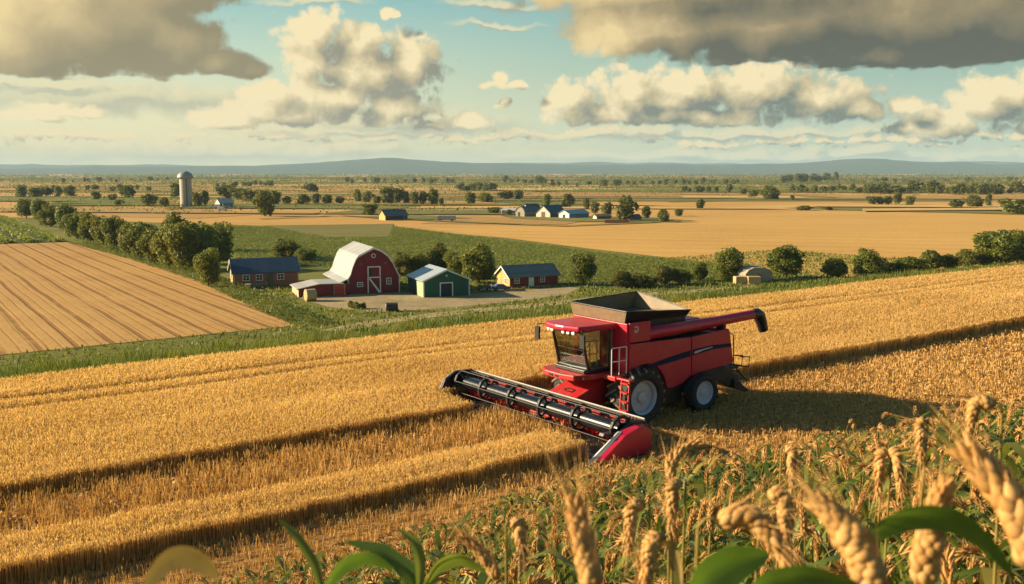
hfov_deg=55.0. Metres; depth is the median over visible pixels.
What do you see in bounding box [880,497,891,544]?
wheat plant
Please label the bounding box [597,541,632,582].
wheat plant
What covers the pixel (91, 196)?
field
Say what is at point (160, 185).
field
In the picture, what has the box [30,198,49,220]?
tree
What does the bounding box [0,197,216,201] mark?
field
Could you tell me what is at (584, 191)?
field
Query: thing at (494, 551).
wheat plant
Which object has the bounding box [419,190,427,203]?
tree
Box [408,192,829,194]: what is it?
field
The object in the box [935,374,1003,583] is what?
wheat plant
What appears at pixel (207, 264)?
tree
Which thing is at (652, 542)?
wheat plant
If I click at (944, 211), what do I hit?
field
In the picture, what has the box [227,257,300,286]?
brick house
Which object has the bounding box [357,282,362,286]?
window
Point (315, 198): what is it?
tree
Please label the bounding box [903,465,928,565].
wheat plant
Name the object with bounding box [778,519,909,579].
wheat plant
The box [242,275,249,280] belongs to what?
window
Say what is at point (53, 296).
field
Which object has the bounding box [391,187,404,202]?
tree
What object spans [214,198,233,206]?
white shed
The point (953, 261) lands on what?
bush
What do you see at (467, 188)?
tree
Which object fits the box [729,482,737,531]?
wheat plant
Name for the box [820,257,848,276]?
bush
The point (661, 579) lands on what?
wheat plant
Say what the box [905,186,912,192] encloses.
tree
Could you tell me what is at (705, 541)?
wheat plant
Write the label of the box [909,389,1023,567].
wheat plant
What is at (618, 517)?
wheat plant
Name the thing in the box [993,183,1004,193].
tree
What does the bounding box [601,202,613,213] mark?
tree
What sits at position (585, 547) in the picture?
wheat plant
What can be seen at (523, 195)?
field
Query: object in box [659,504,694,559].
wheat plant
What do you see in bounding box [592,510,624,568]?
wheat plant
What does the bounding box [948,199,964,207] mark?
tree
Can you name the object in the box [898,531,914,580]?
wheat plant
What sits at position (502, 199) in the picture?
field
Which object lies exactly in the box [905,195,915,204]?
tree
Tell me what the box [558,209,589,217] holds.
shed
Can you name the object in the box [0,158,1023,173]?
hills
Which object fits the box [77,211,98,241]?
tree
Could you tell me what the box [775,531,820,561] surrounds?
wheat plant
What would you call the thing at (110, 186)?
field
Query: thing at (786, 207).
field
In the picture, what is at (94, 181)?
field
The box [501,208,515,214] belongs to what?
open shed
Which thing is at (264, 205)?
tree
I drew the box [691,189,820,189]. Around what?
field
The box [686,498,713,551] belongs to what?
wheat plant
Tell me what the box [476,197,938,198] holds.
field
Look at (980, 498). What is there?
wheat plant
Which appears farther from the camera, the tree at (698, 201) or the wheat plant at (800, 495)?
the tree at (698, 201)
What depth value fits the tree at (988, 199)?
525.57 m
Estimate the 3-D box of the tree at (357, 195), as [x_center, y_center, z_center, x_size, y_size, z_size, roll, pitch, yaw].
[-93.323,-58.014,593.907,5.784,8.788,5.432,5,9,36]
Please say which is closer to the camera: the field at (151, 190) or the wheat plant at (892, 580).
the wheat plant at (892, 580)
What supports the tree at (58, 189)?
on the field at (159, 196)
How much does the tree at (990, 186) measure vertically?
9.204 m
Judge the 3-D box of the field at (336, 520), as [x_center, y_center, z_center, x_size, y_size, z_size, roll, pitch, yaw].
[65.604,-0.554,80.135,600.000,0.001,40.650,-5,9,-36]
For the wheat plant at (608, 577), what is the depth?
4.33 m
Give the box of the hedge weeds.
[69,237,338,325]
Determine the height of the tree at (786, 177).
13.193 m
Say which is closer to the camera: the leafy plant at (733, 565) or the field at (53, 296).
the leafy plant at (733, 565)
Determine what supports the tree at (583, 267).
on the ground at (306, 273)
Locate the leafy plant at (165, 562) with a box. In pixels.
[144,546,217,583]
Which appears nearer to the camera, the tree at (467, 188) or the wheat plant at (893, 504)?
the wheat plant at (893, 504)
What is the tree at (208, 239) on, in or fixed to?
on the ground at (306, 273)
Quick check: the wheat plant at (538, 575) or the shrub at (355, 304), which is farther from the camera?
the shrub at (355, 304)
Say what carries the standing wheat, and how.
on the field at (336, 520)
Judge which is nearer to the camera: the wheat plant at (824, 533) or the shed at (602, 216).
the wheat plant at (824, 533)
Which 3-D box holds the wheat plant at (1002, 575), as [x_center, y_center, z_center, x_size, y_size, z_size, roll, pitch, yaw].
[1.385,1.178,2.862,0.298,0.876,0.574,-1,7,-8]
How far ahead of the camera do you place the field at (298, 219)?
470.01 m
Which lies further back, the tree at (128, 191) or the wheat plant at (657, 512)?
the tree at (128, 191)
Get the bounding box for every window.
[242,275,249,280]
[256,274,262,280]
[277,273,283,279]
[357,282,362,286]
[386,278,391,283]
[514,278,519,283]
[583,330,607,368]
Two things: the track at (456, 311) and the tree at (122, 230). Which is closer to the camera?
the track at (456, 311)
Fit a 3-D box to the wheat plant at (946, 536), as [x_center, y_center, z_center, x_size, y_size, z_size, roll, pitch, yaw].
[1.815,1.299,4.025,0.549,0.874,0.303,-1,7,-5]
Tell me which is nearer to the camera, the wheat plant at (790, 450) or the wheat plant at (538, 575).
the wheat plant at (790, 450)
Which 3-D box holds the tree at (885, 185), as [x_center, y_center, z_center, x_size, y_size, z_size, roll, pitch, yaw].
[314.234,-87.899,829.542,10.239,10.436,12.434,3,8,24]
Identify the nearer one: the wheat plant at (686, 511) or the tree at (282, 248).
the wheat plant at (686, 511)
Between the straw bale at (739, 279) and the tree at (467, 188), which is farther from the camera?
the tree at (467, 188)
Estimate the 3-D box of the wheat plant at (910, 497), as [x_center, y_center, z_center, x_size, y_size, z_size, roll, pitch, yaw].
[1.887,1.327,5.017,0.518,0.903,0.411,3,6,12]
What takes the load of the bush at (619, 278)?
on the ground at (306, 273)
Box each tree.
[15,184,26,196]
[15,198,32,217]
[27,187,45,195]
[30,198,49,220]
[36,204,57,226]
[42,187,53,195]
[54,186,62,195]
[54,203,76,231]
[61,212,81,237]
[62,185,76,195]
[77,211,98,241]
[89,191,101,198]
[89,215,113,243]
[90,184,98,189]
[99,215,129,250]
[108,193,116,199]
[114,199,124,205]
[115,222,134,253]
[117,185,135,197]
[120,221,157,258]
[135,227,163,262]
[139,193,158,206]
[148,222,179,268]
[157,197,169,206]
[159,211,188,228]
[163,221,204,269]
[169,182,179,197]
[183,221,218,258]
[192,191,201,205]
[192,247,221,284]
[198,189,209,205]
[208,221,233,262]
[213,184,236,197]
[227,187,251,199]
[238,189,258,200]
[251,189,274,215]
[266,180,273,185]
[268,190,281,203]
[270,238,301,256]
[282,196,291,203]
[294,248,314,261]
[297,194,310,203]
[301,183,318,191]
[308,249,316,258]
[310,193,321,202]
[322,194,332,202]
[335,196,344,202]
[352,189,361,200]
[361,190,374,201]
[362,203,378,214]
[373,177,380,183]
[373,196,381,202]
[379,186,394,202]
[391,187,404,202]
[392,252,413,274]
[401,191,410,202]
[409,191,418,203]
[410,252,431,271]
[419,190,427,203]
[425,241,448,268]
[427,188,438,203]
[438,197,443,204]
[443,249,466,275]
[454,183,464,189]
[459,242,496,282]
[462,185,471,190]
[464,191,475,202]
[468,182,476,190]
[475,182,482,190]
[477,192,492,201]
[482,183,488,190]
[487,182,497,190]
[487,207,501,212]
[496,191,514,198]
[501,175,508,181]
[505,209,512,214]
[513,189,524,198]
[534,176,544,183]
[542,193,551,204]
[561,193,575,206]
[569,252,597,284]
[582,197,590,209]
[589,201,599,213]
[599,179,608,185]
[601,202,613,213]
[613,179,621,185]
[615,195,639,219]
[641,206,651,217]
[657,208,669,220]
[674,208,683,215]
[691,262,708,280]
[694,186,703,191]
[695,199,704,207]
[714,247,744,279]
[725,183,733,191]
[740,188,747,193]
[747,189,759,196]
[758,185,780,198]
[765,244,805,277]
[784,175,790,181]
[789,184,795,190]
[793,173,804,181]
[795,184,805,191]
[796,205,813,209]
[801,173,809,181]
[812,185,817,191]
[813,175,821,180]
[822,206,832,209]
[827,185,836,190]
[832,172,838,179]
[849,183,855,189]
[850,247,888,275]
[854,187,862,193]
[863,183,877,192]
[865,196,876,203]
[873,196,883,203]
[878,182,890,193]
[883,195,892,203]
[886,187,894,192]
[890,185,901,192]
[893,192,902,204]
[897,186,905,192]
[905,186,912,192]
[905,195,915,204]
[906,180,917,191]
[912,181,923,191]
[920,181,941,193]
[935,184,945,192]
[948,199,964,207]
[949,186,959,193]
[955,182,966,194]
[963,195,983,205]
[964,185,974,193]
[969,183,977,193]
[971,229,1023,265]
[974,184,986,193]
[981,182,990,193]
[984,193,992,204]
[985,184,994,193]
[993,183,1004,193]
[996,198,1023,213]
[1007,181,1023,191]
[1008,229,1023,262]
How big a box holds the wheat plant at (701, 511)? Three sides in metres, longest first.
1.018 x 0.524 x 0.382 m
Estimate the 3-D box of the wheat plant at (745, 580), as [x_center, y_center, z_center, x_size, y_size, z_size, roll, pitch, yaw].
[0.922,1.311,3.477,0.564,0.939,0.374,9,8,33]
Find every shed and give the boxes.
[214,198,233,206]
[406,264,471,297]
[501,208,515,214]
[515,206,537,216]
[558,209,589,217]
[592,214,611,218]
[734,265,772,281]
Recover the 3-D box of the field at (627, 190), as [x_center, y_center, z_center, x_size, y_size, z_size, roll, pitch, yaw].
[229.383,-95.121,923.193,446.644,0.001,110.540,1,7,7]
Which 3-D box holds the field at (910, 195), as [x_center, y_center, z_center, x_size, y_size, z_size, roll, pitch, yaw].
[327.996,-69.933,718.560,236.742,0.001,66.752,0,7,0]
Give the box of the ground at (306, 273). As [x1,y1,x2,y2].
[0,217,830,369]
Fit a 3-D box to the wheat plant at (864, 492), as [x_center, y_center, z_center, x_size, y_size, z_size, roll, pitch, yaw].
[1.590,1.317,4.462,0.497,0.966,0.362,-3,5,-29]
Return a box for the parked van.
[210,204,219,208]
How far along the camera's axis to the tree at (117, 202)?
536.08 m
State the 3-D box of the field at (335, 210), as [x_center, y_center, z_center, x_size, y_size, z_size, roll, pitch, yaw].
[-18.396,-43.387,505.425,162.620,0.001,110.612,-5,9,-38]
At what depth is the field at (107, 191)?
894.03 m
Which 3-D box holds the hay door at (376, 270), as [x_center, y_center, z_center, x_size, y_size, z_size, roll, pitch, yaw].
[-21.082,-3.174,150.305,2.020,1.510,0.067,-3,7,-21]
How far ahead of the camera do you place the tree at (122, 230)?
216.49 m
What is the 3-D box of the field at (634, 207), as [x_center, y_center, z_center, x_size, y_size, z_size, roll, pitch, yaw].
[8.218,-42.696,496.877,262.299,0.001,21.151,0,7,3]
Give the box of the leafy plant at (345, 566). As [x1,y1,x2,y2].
[278,519,393,583]
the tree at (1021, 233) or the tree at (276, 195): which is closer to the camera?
the tree at (1021, 233)
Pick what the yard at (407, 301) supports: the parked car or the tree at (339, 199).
the parked car
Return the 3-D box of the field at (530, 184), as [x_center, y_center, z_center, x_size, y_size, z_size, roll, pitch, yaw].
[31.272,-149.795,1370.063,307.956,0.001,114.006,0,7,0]
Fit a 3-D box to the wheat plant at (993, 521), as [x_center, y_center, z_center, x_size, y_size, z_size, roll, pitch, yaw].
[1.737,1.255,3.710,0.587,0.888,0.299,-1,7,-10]
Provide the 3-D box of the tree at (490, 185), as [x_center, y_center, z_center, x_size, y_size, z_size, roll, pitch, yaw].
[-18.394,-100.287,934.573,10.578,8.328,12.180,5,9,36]
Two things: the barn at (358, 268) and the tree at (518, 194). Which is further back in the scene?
the tree at (518, 194)
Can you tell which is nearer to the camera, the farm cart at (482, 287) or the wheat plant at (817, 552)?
the wheat plant at (817, 552)
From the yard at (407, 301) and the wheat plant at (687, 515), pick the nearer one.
the wheat plant at (687, 515)
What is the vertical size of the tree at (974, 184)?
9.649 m
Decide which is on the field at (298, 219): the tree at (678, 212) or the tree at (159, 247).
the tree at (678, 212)
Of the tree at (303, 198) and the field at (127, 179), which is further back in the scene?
the field at (127, 179)
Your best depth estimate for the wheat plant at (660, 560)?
4.65 m
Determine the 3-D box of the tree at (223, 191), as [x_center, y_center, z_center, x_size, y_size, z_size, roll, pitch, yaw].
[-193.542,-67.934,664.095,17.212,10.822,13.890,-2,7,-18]
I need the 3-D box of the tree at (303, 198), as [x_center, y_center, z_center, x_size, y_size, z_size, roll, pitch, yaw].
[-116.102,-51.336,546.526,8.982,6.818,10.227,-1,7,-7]
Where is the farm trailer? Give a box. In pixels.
[436,215,455,220]
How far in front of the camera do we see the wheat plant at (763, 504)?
5.00 m
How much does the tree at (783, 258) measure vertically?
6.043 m
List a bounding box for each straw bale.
[733,276,746,283]
[746,276,760,284]
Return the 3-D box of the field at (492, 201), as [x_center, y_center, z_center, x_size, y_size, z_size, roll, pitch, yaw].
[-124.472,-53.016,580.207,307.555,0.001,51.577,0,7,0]
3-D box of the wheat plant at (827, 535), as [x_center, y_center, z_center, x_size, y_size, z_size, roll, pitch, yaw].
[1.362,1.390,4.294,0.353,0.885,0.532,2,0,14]
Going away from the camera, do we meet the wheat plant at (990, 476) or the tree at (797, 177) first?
the wheat plant at (990, 476)
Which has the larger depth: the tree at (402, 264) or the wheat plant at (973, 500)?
the tree at (402, 264)
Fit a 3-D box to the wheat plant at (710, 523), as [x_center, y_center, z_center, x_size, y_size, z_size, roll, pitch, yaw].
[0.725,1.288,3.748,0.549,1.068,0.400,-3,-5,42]
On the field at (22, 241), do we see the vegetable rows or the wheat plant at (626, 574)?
the vegetable rows
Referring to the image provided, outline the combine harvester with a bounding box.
[439,291,767,464]
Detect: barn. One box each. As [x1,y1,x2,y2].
[290,241,399,296]
[535,204,563,216]
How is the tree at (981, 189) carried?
on the field at (298, 219)
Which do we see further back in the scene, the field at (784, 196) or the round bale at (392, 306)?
the field at (784, 196)
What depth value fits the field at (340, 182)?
1644.99 m
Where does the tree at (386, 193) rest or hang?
on the field at (492, 201)
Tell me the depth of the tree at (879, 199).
556.99 m
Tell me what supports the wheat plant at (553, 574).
on the hillside
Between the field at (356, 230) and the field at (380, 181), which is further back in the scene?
the field at (380, 181)
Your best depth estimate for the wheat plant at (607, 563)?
3.92 m
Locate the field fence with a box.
[594,279,686,287]
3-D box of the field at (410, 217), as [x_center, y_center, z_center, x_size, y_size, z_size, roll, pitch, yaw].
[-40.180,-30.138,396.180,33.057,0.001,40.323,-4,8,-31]
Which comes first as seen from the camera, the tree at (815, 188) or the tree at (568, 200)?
the tree at (568, 200)
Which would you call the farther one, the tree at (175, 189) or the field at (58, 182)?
the field at (58, 182)
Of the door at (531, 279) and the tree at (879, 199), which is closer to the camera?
the door at (531, 279)
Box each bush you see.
[610,271,631,286]
[626,272,658,287]
[653,265,674,283]
[670,267,694,284]
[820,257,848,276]
[883,261,907,272]
[896,256,930,271]
[918,250,946,269]
[941,254,962,268]
[955,249,980,266]
[975,250,996,265]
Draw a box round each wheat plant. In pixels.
[434,508,502,583]
[465,548,519,583]
[472,560,480,582]
[489,569,512,583]
[490,568,517,583]
[505,493,549,583]
[509,558,544,583]
[522,572,551,583]
[531,545,558,579]
[531,561,555,581]
[540,443,603,583]
[543,530,579,583]
[543,557,574,581]
[544,493,635,573]
[546,566,572,581]
[551,525,564,577]
[555,558,567,583]
[559,537,578,583]
[560,576,621,582]
[561,551,602,583]
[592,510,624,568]
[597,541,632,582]
[599,509,656,565]
[599,539,637,567]
[600,485,650,580]
[603,543,613,573]
[605,525,699,582]
[609,503,682,579]
[609,561,634,582]
[610,549,659,580]
[611,515,667,583]
[613,521,682,583]
[616,526,666,575]
[623,497,661,571]
[629,524,720,582]
[634,548,640,580]
[642,467,686,577]
[643,496,723,546]
[653,566,689,583]
[654,543,677,579]
[655,544,707,576]
[655,576,666,583]
[657,554,688,580]
[657,555,687,583]
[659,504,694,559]
[660,424,717,583]
[662,512,687,545]
[665,527,752,565]
[677,503,759,546]
[678,491,715,559]
[678,511,688,540]
[678,535,710,571]
[685,502,716,581]
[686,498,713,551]
[690,493,750,577]
[692,525,730,560]
[695,476,819,567]
[707,493,755,555]
[712,531,729,547]
[722,498,806,561]
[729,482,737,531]
[729,493,746,544]
[734,506,776,545]
[738,532,752,545]
[741,524,795,583]
[743,575,754,583]
[744,493,809,565]
[749,533,775,570]
[754,470,811,580]
[756,454,888,583]
[760,555,773,574]
[765,482,809,545]
[775,521,813,566]
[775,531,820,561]
[776,433,815,567]
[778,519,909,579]
[792,502,817,566]
[792,510,831,565]
[796,483,804,519]
[800,523,822,563]
[800,534,908,562]
[807,543,828,568]
[808,482,866,526]
[813,528,826,559]
[813,539,821,566]
[818,496,890,553]
[824,428,915,501]
[829,547,840,569]
[847,542,905,580]
[850,436,891,563]
[857,482,867,516]
[859,476,912,519]
[860,485,909,528]
[865,491,905,559]
[869,430,1014,583]
[871,492,912,554]
[872,477,918,521]
[877,438,926,547]
[879,537,913,566]
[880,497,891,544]
[883,489,919,501]
[885,475,911,508]
[886,534,909,583]
[887,549,907,564]
[890,551,958,583]
[892,403,932,583]
[894,542,968,583]
[895,465,968,583]
[898,517,1012,559]
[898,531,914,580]
[901,472,987,512]
[902,497,965,568]
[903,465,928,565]
[905,491,983,565]
[907,431,980,507]
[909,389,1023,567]
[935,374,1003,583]
[946,523,1008,555]
[946,533,1008,583]
[947,510,1010,567]
[951,578,965,583]
[952,490,993,514]
[953,495,1004,531]
[956,493,992,568]
[960,538,970,566]
[963,494,990,523]
[965,555,979,583]
[968,486,1005,534]
[971,483,1003,553]
[980,524,1011,550]
[984,559,1015,583]
[999,526,1009,555]
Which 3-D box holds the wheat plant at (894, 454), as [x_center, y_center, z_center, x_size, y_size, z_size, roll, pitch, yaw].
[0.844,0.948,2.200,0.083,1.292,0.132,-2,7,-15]
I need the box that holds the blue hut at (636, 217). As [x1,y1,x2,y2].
[629,214,641,219]
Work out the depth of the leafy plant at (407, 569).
1.26 m
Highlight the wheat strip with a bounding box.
[0,427,585,583]
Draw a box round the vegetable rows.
[0,215,63,242]
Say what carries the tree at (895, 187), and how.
on the field at (298, 219)
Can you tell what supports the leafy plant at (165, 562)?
on the hillside
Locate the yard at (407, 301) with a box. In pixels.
[300,286,578,311]
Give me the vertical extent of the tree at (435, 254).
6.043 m
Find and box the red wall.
[604,220,628,222]
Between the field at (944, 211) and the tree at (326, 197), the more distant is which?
the tree at (326, 197)
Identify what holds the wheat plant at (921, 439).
on the hillside
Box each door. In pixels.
[267,274,273,284]
[367,266,380,275]
[367,277,380,292]
[440,282,452,296]
[529,277,533,285]
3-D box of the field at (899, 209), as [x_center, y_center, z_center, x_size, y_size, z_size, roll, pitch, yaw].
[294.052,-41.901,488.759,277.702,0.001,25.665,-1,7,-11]
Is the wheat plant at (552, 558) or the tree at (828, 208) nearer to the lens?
the wheat plant at (552, 558)
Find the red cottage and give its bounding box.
[493,263,561,287]
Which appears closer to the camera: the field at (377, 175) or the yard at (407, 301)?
the yard at (407, 301)
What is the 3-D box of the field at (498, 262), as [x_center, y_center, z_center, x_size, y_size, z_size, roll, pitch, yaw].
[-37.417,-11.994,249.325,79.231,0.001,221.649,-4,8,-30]
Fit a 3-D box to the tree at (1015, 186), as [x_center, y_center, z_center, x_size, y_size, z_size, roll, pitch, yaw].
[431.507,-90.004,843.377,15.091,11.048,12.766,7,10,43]
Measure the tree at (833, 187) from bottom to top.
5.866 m
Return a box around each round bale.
[304,289,316,300]
[386,302,397,310]
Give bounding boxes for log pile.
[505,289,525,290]
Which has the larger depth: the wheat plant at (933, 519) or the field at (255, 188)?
the field at (255, 188)
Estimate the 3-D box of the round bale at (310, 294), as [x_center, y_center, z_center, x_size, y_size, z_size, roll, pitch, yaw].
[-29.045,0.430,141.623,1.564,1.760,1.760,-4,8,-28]
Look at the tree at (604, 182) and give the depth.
1254.92 m
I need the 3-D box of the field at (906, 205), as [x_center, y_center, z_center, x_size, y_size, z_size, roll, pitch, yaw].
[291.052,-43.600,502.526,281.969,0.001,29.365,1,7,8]
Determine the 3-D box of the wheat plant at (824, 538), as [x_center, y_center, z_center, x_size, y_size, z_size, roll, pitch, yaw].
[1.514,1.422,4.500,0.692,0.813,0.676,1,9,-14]
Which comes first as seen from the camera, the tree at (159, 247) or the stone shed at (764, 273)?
the stone shed at (764, 273)
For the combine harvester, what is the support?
on the field at (336, 520)
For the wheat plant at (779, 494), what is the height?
1.278 m
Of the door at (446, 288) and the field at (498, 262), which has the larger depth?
the field at (498, 262)
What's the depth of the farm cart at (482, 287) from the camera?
152.75 m
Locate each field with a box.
[0,174,1023,278]
[0,182,136,182]
[0,185,299,188]
[0,194,220,197]
[0,196,297,197]
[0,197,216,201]
[0,207,259,218]
[0,218,63,243]
[0,242,294,354]
[0,326,1023,583]
[2,191,168,191]
[3,179,216,179]
[3,181,230,181]
[6,210,319,213]
[31,178,398,178]
[48,203,107,205]
[52,201,560,203]
[62,186,168,186]
[69,201,582,204]
[75,177,198,177]
[75,180,235,180]
[77,189,201,189]
[90,187,501,188]
[95,190,214,190]
[134,193,409,193]
[153,194,676,195]
[159,193,524,194]
[168,200,505,203]
[171,205,418,208]
[195,175,581,175]
[202,189,575,189]
[204,184,556,185]
[207,182,509,183]
[213,185,750,185]
[218,179,325,179]
[224,226,782,281]
[232,198,616,200]
[263,224,393,236]
[275,181,527,181]
[289,205,634,211]
[290,190,473,191]
[317,209,500,213]
[363,186,509,186]
[367,215,460,219]
[376,196,542,196]
[393,176,486,176]
[399,188,453,188]
[403,196,537,198]
[406,207,780,208]
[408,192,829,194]
[421,216,580,223]
[423,211,1023,272]
[424,184,630,184]
[450,185,848,188]
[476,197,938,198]
[498,182,743,183]
[501,215,679,221]
[541,189,1019,192]
[552,195,817,198]
[557,191,607,191]
[576,199,963,200]
[595,203,651,204]
[603,186,1009,187]
[606,177,935,180]
[666,201,695,201]
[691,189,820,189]
[718,176,935,176]
[736,204,1000,209]
[737,198,905,199]
[793,206,1021,213]
[794,195,1023,196]
[807,197,1013,201]
[813,205,1000,206]
[824,195,1023,198]
[862,207,1020,210]
[947,176,1020,176]
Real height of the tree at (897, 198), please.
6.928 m
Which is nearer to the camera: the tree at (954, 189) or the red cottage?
the red cottage
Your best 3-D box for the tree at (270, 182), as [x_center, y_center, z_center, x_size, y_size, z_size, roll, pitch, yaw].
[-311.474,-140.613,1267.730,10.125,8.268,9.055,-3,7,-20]
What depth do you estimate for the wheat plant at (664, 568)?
4.01 m
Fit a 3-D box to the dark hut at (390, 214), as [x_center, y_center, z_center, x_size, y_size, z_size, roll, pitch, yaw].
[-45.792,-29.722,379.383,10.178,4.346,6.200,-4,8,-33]
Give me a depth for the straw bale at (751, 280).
162.09 m
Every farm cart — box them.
[251,283,267,288]
[477,285,490,291]
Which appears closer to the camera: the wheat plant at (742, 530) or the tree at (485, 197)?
the wheat plant at (742, 530)
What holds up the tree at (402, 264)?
on the field at (498, 262)
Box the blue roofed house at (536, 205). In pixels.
[523,203,539,208]
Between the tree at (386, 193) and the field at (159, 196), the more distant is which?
the field at (159, 196)
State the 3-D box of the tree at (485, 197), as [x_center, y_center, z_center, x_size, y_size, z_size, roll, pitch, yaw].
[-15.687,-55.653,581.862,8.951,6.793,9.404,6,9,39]
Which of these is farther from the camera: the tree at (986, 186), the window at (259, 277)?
the tree at (986, 186)
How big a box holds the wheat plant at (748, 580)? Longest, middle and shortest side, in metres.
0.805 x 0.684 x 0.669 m
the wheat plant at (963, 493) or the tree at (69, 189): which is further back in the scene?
the tree at (69, 189)
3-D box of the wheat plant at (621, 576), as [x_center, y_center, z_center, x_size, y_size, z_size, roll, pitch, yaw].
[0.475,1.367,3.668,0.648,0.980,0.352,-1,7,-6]
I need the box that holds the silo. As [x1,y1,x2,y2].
[177,171,192,206]
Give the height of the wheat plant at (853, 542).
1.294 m
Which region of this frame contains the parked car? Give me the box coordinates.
[491,283,509,290]
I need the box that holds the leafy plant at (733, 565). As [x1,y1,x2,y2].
[689,546,858,583]
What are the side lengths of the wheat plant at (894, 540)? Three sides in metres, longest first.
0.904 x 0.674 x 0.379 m
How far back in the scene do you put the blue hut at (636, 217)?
373.44 m
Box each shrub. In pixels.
[347,300,353,307]
[352,301,359,308]
[359,302,366,307]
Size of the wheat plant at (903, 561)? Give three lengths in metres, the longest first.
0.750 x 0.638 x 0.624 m
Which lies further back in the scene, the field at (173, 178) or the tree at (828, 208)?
the field at (173, 178)
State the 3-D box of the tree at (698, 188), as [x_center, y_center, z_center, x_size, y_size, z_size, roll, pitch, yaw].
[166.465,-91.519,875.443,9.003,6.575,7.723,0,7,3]
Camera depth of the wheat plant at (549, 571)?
4.24 m
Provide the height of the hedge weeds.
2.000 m
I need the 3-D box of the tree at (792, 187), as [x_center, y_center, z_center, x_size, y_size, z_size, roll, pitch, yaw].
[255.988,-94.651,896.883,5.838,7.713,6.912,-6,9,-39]
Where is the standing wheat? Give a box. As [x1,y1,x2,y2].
[0,264,1023,500]
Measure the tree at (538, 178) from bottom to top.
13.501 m
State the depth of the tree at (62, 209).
294.39 m
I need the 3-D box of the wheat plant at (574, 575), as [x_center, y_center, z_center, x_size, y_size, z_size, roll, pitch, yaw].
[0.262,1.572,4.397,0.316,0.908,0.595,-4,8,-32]
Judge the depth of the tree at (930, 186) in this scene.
834.67 m
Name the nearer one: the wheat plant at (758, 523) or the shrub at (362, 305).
the wheat plant at (758, 523)
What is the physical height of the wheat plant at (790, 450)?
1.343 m
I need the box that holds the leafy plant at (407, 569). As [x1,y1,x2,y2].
[345,528,485,583]
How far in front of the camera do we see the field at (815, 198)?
656.09 m
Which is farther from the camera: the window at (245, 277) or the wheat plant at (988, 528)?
the window at (245, 277)
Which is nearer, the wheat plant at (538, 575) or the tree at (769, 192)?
the wheat plant at (538, 575)
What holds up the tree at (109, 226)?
on the ground at (306, 273)
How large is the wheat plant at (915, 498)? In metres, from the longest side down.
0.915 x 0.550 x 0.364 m
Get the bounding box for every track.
[259,215,647,225]
[321,283,802,331]
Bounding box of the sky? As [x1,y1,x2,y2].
[0,0,1023,165]
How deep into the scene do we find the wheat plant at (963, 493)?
4.42 m
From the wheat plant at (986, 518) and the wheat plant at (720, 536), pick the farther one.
the wheat plant at (720, 536)
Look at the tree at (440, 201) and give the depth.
536.05 m
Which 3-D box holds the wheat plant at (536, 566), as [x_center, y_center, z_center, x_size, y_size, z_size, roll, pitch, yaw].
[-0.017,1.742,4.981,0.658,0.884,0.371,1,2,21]
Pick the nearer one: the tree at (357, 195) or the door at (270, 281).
the door at (270, 281)
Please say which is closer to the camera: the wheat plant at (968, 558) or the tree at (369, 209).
the wheat plant at (968, 558)
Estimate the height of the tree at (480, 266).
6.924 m
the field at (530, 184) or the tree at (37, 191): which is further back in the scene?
the field at (530, 184)
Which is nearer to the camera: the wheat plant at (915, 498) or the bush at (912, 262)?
the wheat plant at (915, 498)
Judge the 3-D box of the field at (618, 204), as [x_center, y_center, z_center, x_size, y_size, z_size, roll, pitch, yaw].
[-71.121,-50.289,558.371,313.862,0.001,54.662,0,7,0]
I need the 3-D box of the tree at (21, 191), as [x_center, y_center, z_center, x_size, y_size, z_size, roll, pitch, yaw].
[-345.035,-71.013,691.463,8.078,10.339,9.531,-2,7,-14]
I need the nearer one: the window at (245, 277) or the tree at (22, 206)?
the window at (245, 277)
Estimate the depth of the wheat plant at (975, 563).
3.12 m
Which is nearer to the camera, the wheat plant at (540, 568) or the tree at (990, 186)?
the wheat plant at (540, 568)
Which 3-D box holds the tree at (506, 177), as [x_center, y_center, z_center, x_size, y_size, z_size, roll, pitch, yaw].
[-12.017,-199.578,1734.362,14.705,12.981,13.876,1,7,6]
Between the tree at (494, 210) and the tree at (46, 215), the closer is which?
the tree at (46, 215)
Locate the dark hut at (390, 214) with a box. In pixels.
[378,209,408,219]
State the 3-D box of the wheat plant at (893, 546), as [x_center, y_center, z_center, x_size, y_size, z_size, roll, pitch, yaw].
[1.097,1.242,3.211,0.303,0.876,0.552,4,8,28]
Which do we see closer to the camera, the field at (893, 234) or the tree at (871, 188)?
the field at (893, 234)
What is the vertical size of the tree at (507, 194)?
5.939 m
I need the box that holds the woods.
[0,172,1023,213]
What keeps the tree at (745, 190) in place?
on the field at (639, 193)
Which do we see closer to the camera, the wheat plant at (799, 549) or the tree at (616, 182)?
the wheat plant at (799, 549)
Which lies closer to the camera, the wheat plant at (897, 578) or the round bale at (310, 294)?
the wheat plant at (897, 578)
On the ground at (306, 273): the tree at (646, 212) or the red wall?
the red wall

